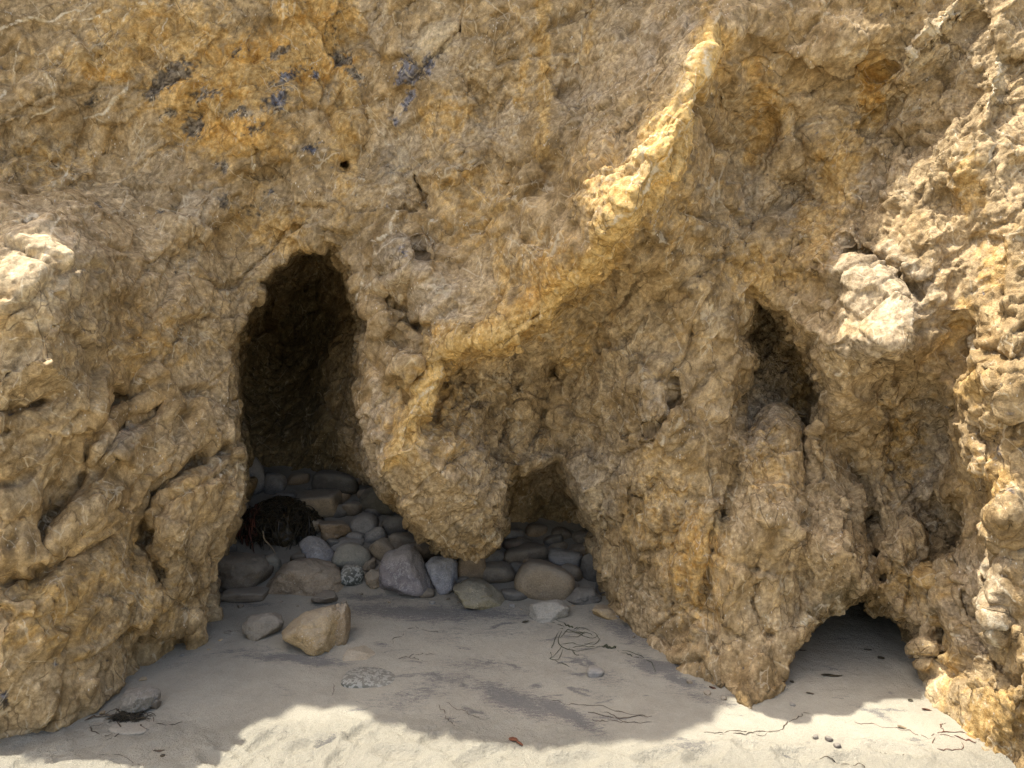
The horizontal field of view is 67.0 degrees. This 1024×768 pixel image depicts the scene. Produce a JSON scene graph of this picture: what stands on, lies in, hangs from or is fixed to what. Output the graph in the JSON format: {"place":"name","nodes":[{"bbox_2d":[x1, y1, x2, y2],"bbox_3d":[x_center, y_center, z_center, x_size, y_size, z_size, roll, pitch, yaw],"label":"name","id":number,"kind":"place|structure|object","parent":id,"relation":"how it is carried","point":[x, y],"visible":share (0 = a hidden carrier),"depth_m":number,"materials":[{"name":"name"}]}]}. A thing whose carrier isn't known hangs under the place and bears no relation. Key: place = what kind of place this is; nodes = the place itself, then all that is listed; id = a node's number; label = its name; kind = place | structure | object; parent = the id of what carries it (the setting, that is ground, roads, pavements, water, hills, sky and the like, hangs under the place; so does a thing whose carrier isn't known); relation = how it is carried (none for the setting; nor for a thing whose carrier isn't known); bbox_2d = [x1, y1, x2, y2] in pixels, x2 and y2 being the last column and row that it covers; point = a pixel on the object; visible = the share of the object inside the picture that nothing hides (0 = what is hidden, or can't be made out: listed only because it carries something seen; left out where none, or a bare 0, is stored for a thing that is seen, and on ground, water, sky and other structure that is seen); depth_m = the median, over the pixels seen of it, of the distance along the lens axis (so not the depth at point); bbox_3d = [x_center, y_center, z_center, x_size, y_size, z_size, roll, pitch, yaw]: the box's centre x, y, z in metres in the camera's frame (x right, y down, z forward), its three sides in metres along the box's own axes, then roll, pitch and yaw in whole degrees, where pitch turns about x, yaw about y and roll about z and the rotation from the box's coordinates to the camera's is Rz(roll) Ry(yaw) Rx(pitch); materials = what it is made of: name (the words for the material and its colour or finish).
{"place":"outdoors","nodes":[
{"label":"outdoors","id":0,"kind":"place"},
{"bbox_2d":[0,465,1015,767],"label":"sand","id":1,"kind":"structure","parent":0,"point":[236,697],"depth_m":3.69,"materials":[{"name":"beige sand"}]},
{"bbox_2d":[109,718,153,734],"bbox_3d":[-1.730,1.572,3.520,0.198,0.051,0.152,0,0,0],"label":"slab","id":2,"kind":"object","parent":1,"relation":"on","point":[131,728],"depth_m":3.49,"materials":[{"name":"stone"}]},
{"bbox_2d":[86,708,179,739],"bbox_3d":[-1.738,1.541,3.554,0.403,0.051,0.233,0,0,-26],"label":"seaweed holdfast","id":3,"kind":"object","parent":1,"relation":"on","point":[121,716],"visible":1,"depth_m":3.56,"materials":[{"name":"black plant"}]},
{"bbox_2d":[120,685,160,712],"bbox_3d":[-1.761,1.496,3.639,0.166,0.112,0.152,0,0,0],"label":"rock chunk","id":4,"kind":"object","parent":1,"relation":"on","point":[137,699],"visible":0.98,"depth_m":3.61,"materials":[{"name":"stone"}]},
{"bbox_2d":[149,699,161,708],"bbox_3d":[-1.695,1.524,3.671,0.055,0.064,0.055,0,0,0],"label":"rock chunk","id":5,"kind":"object","parent":1,"relation":"on","point":[155,704],"visible":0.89,"depth_m":3.65,"materials":[{"name":"stone"}]},
{"bbox_2d":[229,544,236,551],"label":"cobble","id":6,"kind":"object","parent":1,"relation":"on","point":[233,548],"visible":0.23,"depth_m":5.29,"materials":[{"name":"stone"}]},
{"bbox_2d":[220,586,268,602],"bbox_3d":[-1.686,1.338,4.893,0.276,0.088,0.178,0,0,0],"label":"slab","id":7,"kind":"object","parent":1,"relation":"on","point":[248,594],"depth_m":4.82,"materials":[{"name":"stone"}]},
{"bbox_2d":[218,551,273,592],"bbox_3d":[-1.784,1.247,5.119,0.408,0.239,0.399,0,0,0],"label":"boulder","id":8,"kind":"object","parent":1,"relation":"on","point":[236,569],"visible":0.69,"depth_m":4.98,"materials":[{"name":"stone"}]},
{"bbox_2d":[249,457,264,494],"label":"boulder","id":9,"kind":"object","parent":1,"relation":"on","point":[256,469],"visible":0.43,"depth_m":5.92,"materials":[{"name":"stone"}]},
{"bbox_2d":[242,612,283,640],"bbox_3d":[-1.418,1.382,4.410,0.235,0.153,0.232,0,0,0],"label":"rock chunk","id":10,"kind":"object","parent":1,"relation":"on","point":[256,627],"visible":0.95,"depth_m":4.35,"materials":[{"name":"stone"}]},
{"bbox_2d":[265,554,281,572],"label":"cobble","id":11,"kind":"object","parent":1,"relation":"on","point":[274,560],"visible":0.53,"depth_m":5.15,"materials":[{"name":"stone"}]},
{"bbox_2d":[264,472,286,494],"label":"cobble","id":12,"kind":"object","parent":1,"relation":"on","point":[275,483],"visible":0.91,"depth_m":5.92,"materials":[{"name":"stone"}]},
{"bbox_2d":[235,495,323,553],"bbox_3d":[-1.661,1.140,5.609,0.652,0.664,0.634,0,0,38],"label":"seaweed pile","id":13,"kind":"object","parent":1,"relation":"on","point":[280,520],"visible":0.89,"depth_m":5.44,"materials":[{"name":"black plant"}]},
{"bbox_2d":[274,491,296,497],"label":"cobble","id":14,"kind":"object","parent":1,"relation":"on","point":[287,493],"visible":0.4,"depth_m":5.83,"materials":[{"name":"stone"}]},
{"bbox_2d":[290,553,305,560],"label":"cobble","id":15,"kind":"object","parent":1,"relation":"on","point":[297,556],"visible":0.42,"depth_m":5.20,"materials":[{"name":"stone"}]},
{"bbox_2d":[287,472,309,484],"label":"cobble","id":16,"kind":"object","parent":1,"relation":"on","point":[297,478],"visible":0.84,"depth_m":6.02,"materials":[{"name":"stone"}]},
{"bbox_2d":[266,558,343,595],"bbox_3d":[-1.348,1.268,5.095,0.536,0.255,0.405,0,0,0],"label":"boulder","id":17,"kind":"object","parent":1,"relation":"on","point":[308,576],"visible":0.81,"depth_m":4.93,"materials":[{"name":"stone"}]},
{"bbox_2d":[281,605,339,655],"bbox_3d":[-1.105,1.368,4.274,0.330,0.278,0.333,0,0,0],"label":"boulder","id":18,"kind":"object","parent":1,"relation":"on","point":[311,632],"visible":0.95,"depth_m":4.17,"materials":[{"name":"stone"}]},
{"bbox_2d":[307,519,322,532],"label":"cobble","id":19,"kind":"object","parent":1,"relation":"on","point":[316,523],"visible":0.41,"depth_m":5.50,"materials":[{"name":"stone"}]},
{"bbox_2d":[299,536,333,561],"bbox_3d":[-1.324,1.154,5.293,0.260,0.224,0.254,0,0,0],"label":"rock chunk","id":20,"kind":"object","parent":1,"relation":"on","point":[315,547],"visible":0.69,"depth_m":5.24,"materials":[{"name":"stone"}]},
{"bbox_2d":[296,489,341,517],"bbox_3d":[-1.441,0.894,5.750,0.335,0.207,0.284,0,0,0],"label":"boulder","id":21,"kind":"object","parent":1,"relation":"on","point":[324,503],"visible":0.7,"depth_m":5.65,"materials":[{"name":"stone"}]},
{"bbox_2d":[311,470,358,494],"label":"boulder","id":22,"kind":"object","parent":21,"relation":"on","point":[343,482],"visible":0.73,"depth_m":5.84,"materials":[{"name":"stone"}]},
{"bbox_2d":[311,590,337,603],"bbox_3d":[-1.171,1.342,4.830,0.156,0.081,0.163,0,0,0],"label":"slab","id":23,"kind":"object","parent":1,"relation":"on","point":[327,596],"depth_m":4.79,"materials":[{"name":"stone"}]},
{"bbox_2d":[326,538,339,546],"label":"cobble","id":24,"kind":"object","parent":1,"relation":"on","point":[331,542],"visible":0.47,"depth_m":5.36,"materials":[{"name":"stone"}]},
{"bbox_2d":[318,520,351,541],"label":"cobble","id":25,"kind":"object","parent":1,"relation":"on","point":[336,529],"visible":0.93,"depth_m":5.41,"materials":[{"name":"stone"}]},
{"bbox_2d":[333,504,346,517],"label":"cobble","id":26,"kind":"object","parent":1,"relation":"on","point":[340,512],"visible":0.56,"depth_m":5.67,"materials":[{"name":"stone"}]},
{"bbox_2d":[333,603,350,646],"bbox_3d":[-0.961,1.357,4.335,0.107,0.264,0.209,0,0,0],"label":"rock chunk","id":27,"kind":"object","parent":1,"relation":"on","point":[342,632],"visible":0.62,"depth_m":4.26,"materials":[{"name":"stone"}]},
{"bbox_2d":[342,493,350,502],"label":"cobble","id":28,"kind":"object","parent":1,"relation":"on","point":[345,497],"visible":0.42,"depth_m":5.83,"materials":[{"name":"stone"}]},
{"bbox_2d":[331,537,364,551],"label":"cobble","id":29,"kind":"object","parent":1,"relation":"on","point":[343,540],"visible":0.49,"depth_m":5.37,"materials":[{"name":"stone"}]},
{"bbox_2d":[331,542,370,568],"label":"cobble","id":30,"kind":"object","parent":1,"relation":"on","point":[350,553],"visible":0.77,"depth_m":5.17,"materials":[{"name":"stone"}]},
{"bbox_2d":[340,564,363,585],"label":"cobble","id":31,"kind":"object","parent":1,"relation":"on","point":[351,574],"visible":0.98,"depth_m":5.03,"materials":[{"name":"stone"}]},
{"bbox_2d":[342,501,361,515],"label":"cobble","id":32,"kind":"object","parent":1,"relation":"on","point":[352,508],"visible":0.79,"depth_m":5.67,"materials":[{"name":"stone"}]},
{"bbox_2d":[346,531,363,538],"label":"cobble","id":33,"kind":"object","parent":1,"relation":"on","point":[355,534],"visible":0.55,"depth_m":5.43,"materials":[{"name":"stone"}]},
{"bbox_2d":[343,645,375,660],"bbox_3d":[-0.802,1.458,4.164,0.151,0.064,0.228,0,0,24],"label":"slab","id":34,"kind":"object","parent":1,"relation":"on","point":[363,652],"depth_m":4.13,"materials":[{"name":"stone"}]},
{"bbox_2d":[356,486,369,498],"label":"cobble","id":35,"kind":"object","parent":1,"relation":"on","point":[360,492],"visible":0.27,"depth_m":5.85,"materials":[{"name":"stone"}]},
{"bbox_2d":[350,512,378,534],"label":"cobble","id":36,"kind":"object","parent":1,"relation":"on","point":[364,522],"visible":0.73,"depth_m":5.50,"materials":[{"name":"stone"}]},
{"bbox_2d":[341,667,394,687],"bbox_3d":[-0.704,1.515,3.947,0.312,0.094,0.239,0,0,0],"label":"slab","id":37,"kind":"object","parent":1,"relation":"on","point":[362,677],"depth_m":3.89,"materials":[{"name":"stone"}]},
{"bbox_2d":[362,557,375,571],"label":"cobble","id":38,"kind":"object","parent":1,"relation":"on","point":[369,565],"visible":0.83,"depth_m":5.17,"materials":[{"name":"stone"}]},
{"bbox_2d":[365,569,379,588],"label":"cobble","id":39,"kind":"object","parent":1,"relation":"on","point":[372,578],"visible":0.87,"depth_m":5.01,"materials":[{"name":"stone"}]},
{"bbox_2d":[364,508,380,516],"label":"cobble","id":40,"kind":"object","parent":1,"relation":"on","point":[375,512],"visible":0.34,"depth_m":5.66,"materials":[{"name":"stone"}]},
{"bbox_2d":[364,527,387,543],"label":"cobble","id":41,"kind":"object","parent":1,"relation":"on","point":[372,535],"visible":0.74,"depth_m":5.41,"materials":[{"name":"stone"}]},
{"bbox_2d":[359,486,394,515],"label":"boulder","id":42,"kind":"object","parent":1,"relation":"on","point":[369,499],"visible":0.38,"depth_m":5.67,"materials":[{"name":"stone"}]},
{"bbox_2d":[369,537,395,560],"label":"cobble","id":43,"kind":"object","parent":1,"relation":"on","point":[379,548],"visible":0.74,"depth_m":5.25,"materials":[{"name":"stone"}]},
{"bbox_2d":[382,514,407,535],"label":"cobble","id":44,"kind":"object","parent":1,"relation":"on","point":[391,524],"visible":0.62,"depth_m":5.47,"materials":[{"name":"stone"}]},
{"bbox_2d":[388,532,414,548],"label":"cobble","id":45,"kind":"object","parent":1,"relation":"on","point":[397,540],"visible":0.47,"depth_m":5.31,"materials":[{"name":"stone"}]},
{"bbox_2d":[379,544,434,596],"bbox_3d":[-0.684,1.223,5.039,0.380,0.365,0.361,0,0,0],"label":"boulder","id":46,"kind":"object","parent":1,"relation":"on","point":[402,570],"visible":0.81,"depth_m":4.91,"materials":[{"name":"stone"}]},
{"bbox_2d":[410,541,436,561],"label":"cobble","id":47,"kind":"object","parent":1,"relation":"on","point":[423,550],"visible":0.2,"depth_m":5.23,"materials":[{"name":"stone"}]},
{"bbox_2d":[419,588,434,597],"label":"cobble","id":48,"kind":"object","parent":1,"relation":"on","point":[429,593],"visible":0.81,"depth_m":4.89,"materials":[{"name":"stone"}]},
{"bbox_2d":[425,556,457,594],"bbox_3d":[-0.457,1.245,5.043,0.214,0.256,0.228,0,0,0],"label":"boulder","id":49,"kind":"object","parent":1,"relation":"on","point":[442,571],"visible":0.93,"depth_m":4.96,"materials":[{"name":"stone"}]},
{"bbox_2d":[456,576,468,583],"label":"cobble","id":50,"kind":"object","parent":1,"relation":"on","point":[460,579],"visible":0.33,"depth_m":5.01,"materials":[{"name":"stone"}]},
{"bbox_2d":[439,702,488,725],"bbox_3d":[-0.253,1.532,3.572,0.272,0.025,0.148,0,0,33],"label":"seaweed strand","id":51,"kind":"object","parent":1,"relation":"on","point":[456,709],"visible":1,"depth_m":3.62},
{"bbox_2d":[457,558,485,578],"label":"cobble","id":52,"kind":"object","parent":1,"relation":"on","point":[469,568],"visible":0.41,"depth_m":5.04,"materials":[{"name":"stone"}]},
{"bbox_2d":[453,577,504,609],"bbox_3d":[-0.190,1.319,4.858,0.359,0.185,0.362,0,0,0],"label":"boulder","id":53,"kind":"object","parent":1,"relation":"on","point":[477,593],"visible":0.94,"depth_m":4.75,"materials":[{"name":"stone"}]},
{"bbox_2d":[485,550,503,561],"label":"cobble","id":54,"kind":"object","parent":1,"relation":"on","point":[497,555],"visible":0.27,"depth_m":5.19,"materials":[{"name":"stone"}]},
{"bbox_2d":[483,561,515,583],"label":"cobble","id":55,"kind":"object","parent":1,"relation":"on","point":[499,572],"visible":0.92,"depth_m":5.05,"materials":[{"name":"stone"}]},
{"bbox_2d":[502,538,524,549],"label":"cobble","id":56,"kind":"object","parent":1,"relation":"on","point":[508,543],"visible":0.59,"depth_m":5.34,"materials":[{"name":"stone"}]},
{"bbox_2d":[509,737,517,740],"bbox_3d":[0.008,1.557,3.392,0.045,0.014,0.038,15,-4,-14],"label":"dry leaf","id":57,"kind":"object","parent":1,"relation":"on","point":[513,739],"visible":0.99,"depth_m":3.38,"materials":[{"name":"brown plant"}]},
{"bbox_2d":[504,529,523,539],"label":"cobble","id":58,"kind":"object","parent":1,"relation":"on","point":[515,533],"visible":0.47,"depth_m":5.46,"materials":[{"name":"stone"}]},
{"bbox_2d":[501,588,527,600],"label":"cobble","id":59,"kind":"object","parent":1,"relation":"on","point":[511,594],"visible":0.78,"depth_m":4.84,"materials":[{"name":"stone"}]},
{"bbox_2d":[510,562,522,573],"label":"cobble","id":60,"kind":"object","parent":1,"relation":"on","point":[516,566],"visible":0.31,"depth_m":5.16,"materials":[{"name":"stone"}]},
{"bbox_2d":[517,537,531,542],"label":"cobble","id":61,"kind":"object","parent":1,"relation":"on","point":[525,539],"visible":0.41,"depth_m":5.42,"materials":[{"name":"stone"}]},
{"bbox_2d":[503,542,548,563],"bbox_3d":[0.098,1.164,5.300,0.320,0.135,0.231,0,0,0],"label":"slab","id":62,"kind":"object","parent":1,"relation":"on","point":[522,552],"depth_m":5.22,"materials":[{"name":"stone"}]},
{"bbox_2d":[525,524,547,536],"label":"cobble","id":63,"kind":"object","parent":1,"relation":"on","point":[534,530],"visible":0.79,"depth_m":5.50,"materials":[{"name":"stone"}]},
{"bbox_2d":[514,559,574,599],"bbox_3d":[0.207,1.268,5.008,0.390,0.274,0.372,0,0,0],"label":"boulder","id":64,"kind":"object","parent":1,"relation":"on","point":[537,579],"visible":0.93,"depth_m":4.83,"materials":[{"name":"stone"}]},
{"bbox_2d":[529,599,570,622],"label":"boulder","id":65,"kind":"object","parent":1,"relation":"on","point":[547,611],"visible":0.97,"depth_m":4.57,"materials":[{"name":"stone"}]},
{"bbox_2d":[543,534,563,545],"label":"cobble","id":66,"kind":"object","parent":1,"relation":"on","point":[551,539],"visible":0.76,"depth_m":5.38,"materials":[{"name":"stone"}]},
{"bbox_2d":[549,541,567,548],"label":"cobble","id":67,"kind":"object","parent":1,"relation":"on","point":[564,545],"visible":0.47,"depth_m":5.36,"materials":[{"name":"stone"}]},
{"bbox_2d":[551,527,571,538],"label":"cobble","id":68,"kind":"object","parent":1,"relation":"on","point":[565,533],"visible":0.69,"depth_m":5.47,"materials":[{"name":"stone"}]},
{"bbox_2d":[548,547,582,566],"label":"cobble","id":69,"kind":"object","parent":1,"relation":"on","point":[559,556],"visible":0.79,"depth_m":5.17,"materials":[{"name":"stone"}]},
{"bbox_2d":[560,563,582,581],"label":"cobble","id":70,"kind":"object","parent":1,"relation":"on","point":[575,571],"visible":0.52,"depth_m":5.06,"materials":[{"name":"stone"}]},
{"bbox_2d":[569,543,584,555],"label":"cobble","id":71,"kind":"object","parent":1,"relation":"on","point":[578,547],"visible":0.41,"depth_m":5.31,"materials":[{"name":"stone"}]},
{"bbox_2d":[572,530,586,543],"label":"cobble","id":72,"kind":"object","parent":1,"relation":"on","point":[578,536],"visible":0.51,"depth_m":5.43,"materials":[{"name":"stone"}]},
{"bbox_2d":[565,587,601,604],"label":"cobble","id":73,"kind":"object","parent":1,"relation":"on","point":[582,595],"visible":0.98,"depth_m":4.81,"materials":[{"name":"stone"}]},
{"bbox_2d":[580,553,596,581],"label":"cobble","id":74,"kind":"object","parent":1,"relation":"on","point":[589,572],"visible":0.57,"depth_m":5.07,"materials":[{"name":"stone"}]},
{"bbox_2d":[587,665,603,677],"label":"pebble","id":75,"kind":"object","parent":1,"relation":"on","point":[594,671],"visible":0.99,"depth_m":3.94,"materials":[{"name":"stone"}]},
{"bbox_2d":[595,581,604,594],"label":"cobble","id":76,"kind":"object","parent":1,"relation":"on","point":[596,587],"visible":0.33,"depth_m":4.93,"materials":[{"name":"stone"}]},
{"bbox_2d":[552,700,649,722],"bbox_3d":[0.411,1.533,3.608,0.479,0.028,0.138,0,0,18],"label":"seaweed strand","id":77,"kind":"object","parent":1,"relation":"on","point":[610,713],"visible":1,"depth_m":3.59},
{"bbox_2d":[549,620,655,671],"bbox_3d":[0.367,1.434,4.225,0.395,0.095,0.861,0,0,-39],"label":"seaweed tangle","id":78,"kind":"object","parent":1,"relation":"on","point":[606,645],"visible":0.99,"depth_m":4.25,"materials":[{"name":"grey plant"}]},
{"bbox_2d":[592,604,618,619],"bbox_3d":[0.562,1.375,4.626,0.173,0.086,0.125,0,0,0],"label":"slab","id":79,"kind":"object","parent":1,"relation":"on","point":[604,611],"depth_m":4.59,"materials":[{"name":"stone"}]},
{"bbox_2d":[704,690,710,695],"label":"pebble","id":80,"kind":"object","parent":1,"relation":"on","point":[707,692],"visible":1,"depth_m":3.77,"materials":[{"name":"stone"}]},
{"bbox_2d":[711,712,809,735],"bbox_3d":[1.135,1.548,3.492,0.553,0.028,0.105,0,0,-19],"label":"seaweed strand","id":81,"kind":"object","parent":1,"relation":"on","point":[758,731],"visible":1,"depth_m":3.46},
{"bbox_2d":[825,736,832,741],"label":"pebble","id":82,"kind":"object","parent":1,"relation":"on","point":[828,739],"visible":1,"depth_m":3.40,"materials":[{"name":"stone"}]},
{"bbox_2d":[821,673,842,676],"bbox_3d":[1.629,1.483,3.937,0.112,0.015,0.032,0,0,5],"label":"driftwood bit","id":83,"kind":"object","parent":1,"relation":"on","point":[830,675],"visible":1,"depth_m":3.93,"materials":[{"name":"wood"}]},
{"bbox_2d":[833,743,840,747],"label":"pebble","id":84,"kind":"object","parent":1,"relation":"on","point":[836,745],"visible":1,"depth_m":3.36,"materials":[{"name":"stone"}]},
{"bbox_2d":[820,756,864,767],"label":"seaweed strand","id":85,"kind":"object","parent":1,"relation":"on","point":[843,763],"visible":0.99,"depth_m":3.26},
{"bbox_2d":[854,721,927,738],"bbox_3d":[1.712,1.553,3.482,0.313,0.024,0.045,0,0,22],"label":"seaweed strand","id":86,"kind":"object","parent":1,"relation":"on","point":[888,727],"visible":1,"depth_m":3.49},
{"bbox_2d":[931,723,975,750],"bbox_3d":[1.943,1.564,3.408,0.158,0.033,0.235,0,0,44],"label":"seaweed loop","id":87,"kind":"object","parent":1,"relation":"on","point":[951,736],"visible":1,"depth_m":3.41,"materials":[{"name":"plant"}]},
{"bbox_2d":[0,0,1023,767],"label":"cliff","id":88,"kind":"structure","parent":0,"point":[700,322],"depth_m":4.12,"materials":[{"name":"brown stone"}]}
]}

